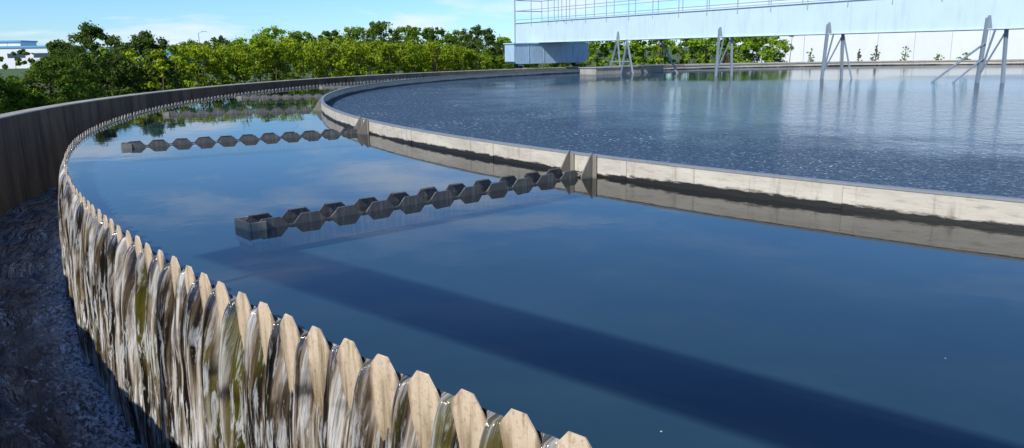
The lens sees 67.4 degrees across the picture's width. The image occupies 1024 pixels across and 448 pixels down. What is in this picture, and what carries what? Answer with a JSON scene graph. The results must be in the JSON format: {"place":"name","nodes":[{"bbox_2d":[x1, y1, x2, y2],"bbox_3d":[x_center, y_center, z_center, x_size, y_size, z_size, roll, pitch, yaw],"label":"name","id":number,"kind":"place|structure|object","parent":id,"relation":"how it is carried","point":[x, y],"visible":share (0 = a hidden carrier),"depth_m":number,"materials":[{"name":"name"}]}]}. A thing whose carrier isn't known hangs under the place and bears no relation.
{"place":"outdoors","nodes":[
{"label":"outdoors","id":0,"kind":"place"},
{"bbox_2d":[0,47,87,68],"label":"walls","id":1,"kind":"structure","parent":0,"point":[9,62],"depth_m":105.54,"materials":[{"name":"white paint"}]},
{"bbox_2d":[7,53,48,57],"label":"windows","id":2,"kind":"structure","parent":1,"relation":"attached to","point":[36,55],"depth_m":105.59,"materials":[{"name":"blue glass"}]},
{"bbox_2d":[0,46,80,47],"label":"roof edge","id":3,"kind":"object","parent":1,"relation":"on","point":[22,46],"depth_m":105.12,"materials":[{"name":"blue metal"}]},
{"bbox_2d":[0,40,37,45],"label":"factory annex","id":4,"kind":"object","parent":3,"relation":"on","point":[17,43],"visible":0.96,"depth_m":105.37,"materials":[{"name":"metal"}]},
{"bbox_2d":[0,185,144,447],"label":"channel water","id":5,"kind":"structure","parent":0,"point":[53,394],"depth_m":5.98,"materials":[{"name":"blue liquid"}]},
{"bbox_2d":[71,178,90,204],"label":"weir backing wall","id":6,"kind":"structure","parent":0,"point":[75,182],"depth_m":7.11,"materials":[{"name":"concrete"}]},
{"bbox_2d":[64,76,591,447],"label":"notch weir","id":7,"kind":"object","parent":6,"relation":"attached to","point":[517,429],"visible":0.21,"depth_m":2.73,"materials":[{"name":"concrete"}]},
{"bbox_2d":[79,157,1023,447],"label":"water surface","id":8,"kind":"object","parent":6,"relation":"on","point":[601,323],"depth_m":3.76,"materials":[{"name":"blue liquid"}]},
{"bbox_2d":[320,60,1023,261],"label":"scum baffle","id":9,"kind":"object","parent":8,"relation":"on","point":[979,224],"visible":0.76,"depth_m":5.52,"materials":[{"name":"concrete"}]},
{"bbox_2d":[162,99,320,115],"bbox_3d":[-4.996,-2.107,14.321,2.791,0.337,0.325,-4,13,-14],"label":"notched scum trough","id":10,"kind":"object","parent":9,"relation":"attached to","point":[317,107],"visible":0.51,"depth_m":14.28,"materials":[{"name":"grey metal"}]},
{"bbox_2d":[120,117,368,148],"bbox_3d":[-3.307,-1.098,9.748,2.971,0.337,0.325,-7,14,-26],"label":"notched scum trough","id":11,"kind":"object","parent":9,"relation":"attached to","point":[360,127],"visible":0.46,"depth_m":9.73,"materials":[{"name":"grey metal"}]},
{"bbox_2d":[237,88,341,97],"bbox_3d":[-5.536,-3.191,19.144,2.552,0.337,0.325,-1,13,0],"label":"notched scum trough","id":12,"kind":"object","parent":9,"relation":"attached to","point":[285,95],"visible":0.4,"depth_m":19.05,"materials":[{"name":"grey metal"}]},
{"bbox_2d":[319,80,389,87],"bbox_3d":[-4.917,-4.276,23.889,2.255,0.337,0.325,2,13,12],"label":"notched scum trough","id":13,"kind":"object","parent":9,"relation":"attached to","point":[333,86],"visible":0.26,"depth_m":24.00,"materials":[{"name":"grey metal"}]},
{"bbox_2d":[234,150,596,253],"bbox_3d":[-0.525,-0.225,5.699,3.001,0.337,0.325,-12,17,-39],"label":"notched scum trough","id":14,"kind":"object","parent":9,"relation":"attached to","point":[261,232],"visible":1,"depth_m":5.44,"materials":[{"name":"grey metal"}]},
{"bbox_2d":[503,0,1023,82],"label":"rotating scraper bridge","id":15,"kind":"structure","parent":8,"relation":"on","point":[566,40],"depth_m":26.26,"materials":[{"name":"white metal"}]},
{"bbox_2d":[58,84,559,447],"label":"overflowing water","id":16,"kind":"structure","parent":0,"point":[182,368],"depth_m":3.69,"materials":[{"name":"liquid"}]},
{"bbox_2d":[65,80,661,431],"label":"ring water","id":17,"kind":"structure","parent":0,"point":[100,151],"depth_m":9.49,"materials":[{"name":"blue liquid"}]},
{"bbox_2d":[0,0,838,55],"label":"sky","id":18,"kind":"structure","parent":0,"point":[42,21],"materials":[{"name":"blue"}]},
{"bbox_2d":[0,47,1009,96],"bbox_3d":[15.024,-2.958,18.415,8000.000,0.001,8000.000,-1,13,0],"label":"ground","id":19,"kind":"structure","parent":0,"point":[16,71],"depth_m":71.29,"materials":[{"name":"green plant"}]},
{"bbox_2d":[0,73,33,113],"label":"deciduous tree","id":20,"kind":"object","parent":19,"relation":"on","point":[6,106],"visible":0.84,"depth_m":18.09,"materials":[{"name":"green plant"}]},
{"bbox_2d":[0,77,40,108],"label":"deciduous tree","id":21,"kind":"object","parent":19,"relation":"on","point":[26,95],"visible":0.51,"depth_m":18.82,"materials":[{"name":"green plant"}]},
{"bbox_2d":[6,54,99,108],"bbox_3d":[-12.126,-3.541,19.962,2.270,1.727,2.095,-1,13,0],"label":"deciduous tree","id":22,"kind":"object","parent":19,"relation":"on","point":[43,68],"visible":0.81,"depth_m":19.60,"materials":[{"name":"green plant"}]},
{"bbox_2d":[35,38,78,87],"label":"pine tree","id":23,"kind":"object","parent":19,"relation":"on","point":[50,45],"visible":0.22,"depth_m":33.37,"materials":[{"name":"green plant"}]},
{"bbox_2d":[52,52,109,100],"bbox_3d":[-12.901,-4.307,23.042,1.566,1.669,1.671,-5,13,-19],"label":"deciduous tree","id":24,"kind":"object","parent":19,"relation":"on","point":[89,80],"visible":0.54,"depth_m":22.85,"materials":[{"name":"green plant"}]},
{"bbox_2d":[51,20,126,86],"bbox_3d":[-16.247,-6.447,29.747,3.099,2.990,2.644,7,15,30],"label":"deciduous tree","id":25,"kind":"object","parent":19,"relation":"on","point":[85,36],"visible":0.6,"depth_m":29.41,"materials":[{"name":"green plant"}]},
{"bbox_2d":[85,53,144,96],"bbox_3d":[-13.412,-4.950,25.994,1.965,1.629,1.905,-1,13,0],"label":"deciduous tree","id":26,"kind":"object","parent":19,"relation":"on","point":[120,66],"visible":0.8,"depth_m":25.69,"materials":[{"name":"dark foliage"},{"name":"bark"}]},
{"bbox_2d":[116,29,176,91],"bbox_3d":[-13.666,-6.002,28.726,2.761,2.491,2.524,-9,15,-31],"label":"pine tree","id":27,"kind":"object","parent":19,"relation":"on","point":[142,42],"visible":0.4,"depth_m":28.26,"materials":[{"name":"green plant"}]},
{"bbox_2d":[104,43,204,65],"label":"warehouse","id":28,"kind":"structure","parent":19,"relation":"on","point":[108,47],"depth_m":92.62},
{"bbox_2d":[138,53,180,91],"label":"deciduous tree","id":29,"kind":"object","parent":19,"relation":"on","point":[148,69],"visible":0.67,"depth_m":26.61,"materials":[{"name":"green plant"}]},
{"bbox_2d":[169,39,214,73],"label":"deciduous tree","id":30,"kind":"object","parent":19,"relation":"on","point":[188,43],"visible":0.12,"depth_m":58.98,"materials":[{"name":"green plant"}]},
{"bbox_2d":[203,35,234,72],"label":"deciduous tree","id":31,"kind":"object","parent":19,"relation":"on","point":[222,40],"visible":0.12,"depth_m":61.44,"materials":[{"name":"green plant"}]},
{"bbox_2d":[222,36,266,71],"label":"deciduous tree","id":32,"kind":"object","parent":19,"relation":"on","point":[252,41],"visible":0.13,"depth_m":57.35,"materials":[{"name":"green plant"}]},
{"bbox_2d":[252,25,304,70],"bbox_3d":[-19.108,-13.800,61.325,4.792,4.082,4.763,-1,13,0],"label":"deciduous tree","id":33,"kind":"object","parent":19,"relation":"on","point":[266,36],"visible":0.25,"depth_m":61.19,"materials":[{"name":"green plant"}]},
{"bbox_2d":[98,29,492,92],"bbox_3d":[-7.728,-7.556,35.638,3.784,2.726,23.594,6,15,28],"label":"hedge","id":34,"kind":"object","parent":19,"relation":"on","point":[434,58],"visible":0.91,"depth_m":32.45,"materials":[{"name":"green plant"}]},
{"bbox_2d":[0,41,593,69],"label":"distant trees","id":35,"kind":"object","parent":19,"relation":"on","point":[16,59],"visible":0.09,"depth_m":94.16,"materials":[{"name":"green plant"}]},
{"bbox_2d":[286,30,317,70],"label":"deciduous tree","id":36,"kind":"object","parent":19,"relation":"on","point":[307,35],"visible":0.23,"depth_m":61.89,"materials":[{"name":"green plant"}]},
{"bbox_2d":[306,29,354,70],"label":"deciduous tree","id":37,"kind":"object","parent":19,"relation":"on","point":[329,35],"visible":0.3,"depth_m":59.24,"materials":[{"name":"green plant"}]},
{"bbox_2d":[332,26,375,68],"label":"deciduous tree","id":38,"kind":"object","parent":19,"relation":"on","point":[349,31],"visible":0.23,"depth_m":63.00,"materials":[{"name":"green plant"}]},
{"bbox_2d":[353,21,406,70],"bbox_3d":[-10.281,-13.736,59.668,4.968,4.032,4.699,-1,13,0],"label":"deciduous tree","id":39,"kind":"object","parent":19,"relation":"on","point":[374,30],"visible":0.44,"depth_m":59.27,"materials":[{"name":"green plant"}]},
{"bbox_2d":[390,25,425,66],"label":"deciduous tree","id":40,"kind":"object","parent":19,"relation":"on","point":[414,31],"visible":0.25,"depth_m":62.63,"materials":[{"name":"green plant"}]},
{"bbox_2d":[403,26,454,65],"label":"deciduous tree","id":41,"kind":"object","parent":19,"relation":"on","point":[429,36],"visible":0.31,"depth_m":60.80,"materials":[{"name":"green plant"}]},
{"bbox_2d":[436,29,475,68],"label":"deciduous tree","id":42,"kind":"object","parent":19,"relation":"on","point":[448,36],"visible":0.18,"depth_m":59.41,"materials":[{"name":"green plant"}]},
{"bbox_2d":[445,24,504,69],"bbox_3d":[-1.997,-12.700,55.780,4.667,3.602,4.418,7,15,30],"label":"tree","id":43,"kind":"object","parent":19,"relation":"on","point":[488,38],"visible":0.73,"depth_m":54.99,"materials":[{"name":"green plant"}]},
{"bbox_2d":[490,34,513,67],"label":"deciduous tree","id":44,"kind":"object","parent":19,"relation":"on","point":[504,39],"visible":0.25,"depth_m":63.32,"materials":[{"name":"green plant"}]},
{"bbox_2d":[473,43,596,69],"bbox_3d":[1.620,-10.375,48.660,10.087,2.106,3.005,-10,16,-35],"label":"hedge","id":45,"kind":"object","parent":19,"relation":"on","point":[497,62],"visible":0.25,"depth_m":47.50,"materials":[{"name":"green plant"}]},
{"bbox_2d":[565,36,793,66],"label":"distant trees","id":46,"kind":"object","parent":19,"relation":"on","point":[745,47],"visible":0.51,"depth_m":52.61,"materials":[{"name":"green plant"}]},
{"bbox_2d":[806,48,814,61],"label":"young tree","id":47,"kind":"object","parent":19,"relation":"on","point":[811,59],"visible":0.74,"depth_m":49.94,"materials":[{"name":"green plant"}]},
{"bbox_2d":[857,49,861,60],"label":"fir sapling","id":48,"kind":"object","parent":19,"relation":"on","point":[858,54],"visible":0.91,"depth_m":49.89,"materials":[{"name":"green plant"}]},
{"bbox_2d":[870,45,879,60],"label":"fir sapling","id":49,"kind":"object","parent":19,"relation":"on","point":[874,54],"visible":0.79,"depth_m":49.89,"materials":[{"name":"plant"}]},
{"bbox_2d":[900,46,911,60],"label":"young tree","id":50,"kind":"object","parent":19,"relation":"on","point":[904,55],"visible":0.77,"depth_m":49.90,"materials":[{"name":"green plant"}]},
{"bbox_2d":[956,52,970,59],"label":"young tree","id":51,"kind":"object","parent":19,"relation":"on","point":[965,53],"visible":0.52,"depth_m":49.91,"materials":[{"name":"green plant"}]},
{"bbox_2d":[326,64,1023,197],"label":"basin water","id":52,"kind":"structure","parent":0,"point":[911,126],"depth_m":11.84,"materials":[{"name":"blue liquid"}]},
{"bbox_2d":[578,65,664,74],"bbox_3d":[4.803,-6.703,33.432,3.898,0.308,1.200,-9,15,-31],"label":"scum hopper","id":53,"kind":"object","parent":52,"relation":"on","point":[617,69],"visible":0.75,"depth_m":32.81,"materials":[{"name":"metal"}]},
{"bbox_2d":[749,29,1023,62],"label":"white storage hall","id":54,"kind":"structure","parent":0,"point":[950,45],"depth_m":64.22,"materials":[{"name":"metal"}]},
{"label":"channel floor","id":55,"kind":"structure","parent":0,"visible":0},
{"bbox_2d":[0,59,1023,215],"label":"tank wall","id":56,"kind":"structure","parent":55,"relation":"on","point":[36,142],"depth_m":14.46,"materials":[{"name":"concrete"}]}
]}

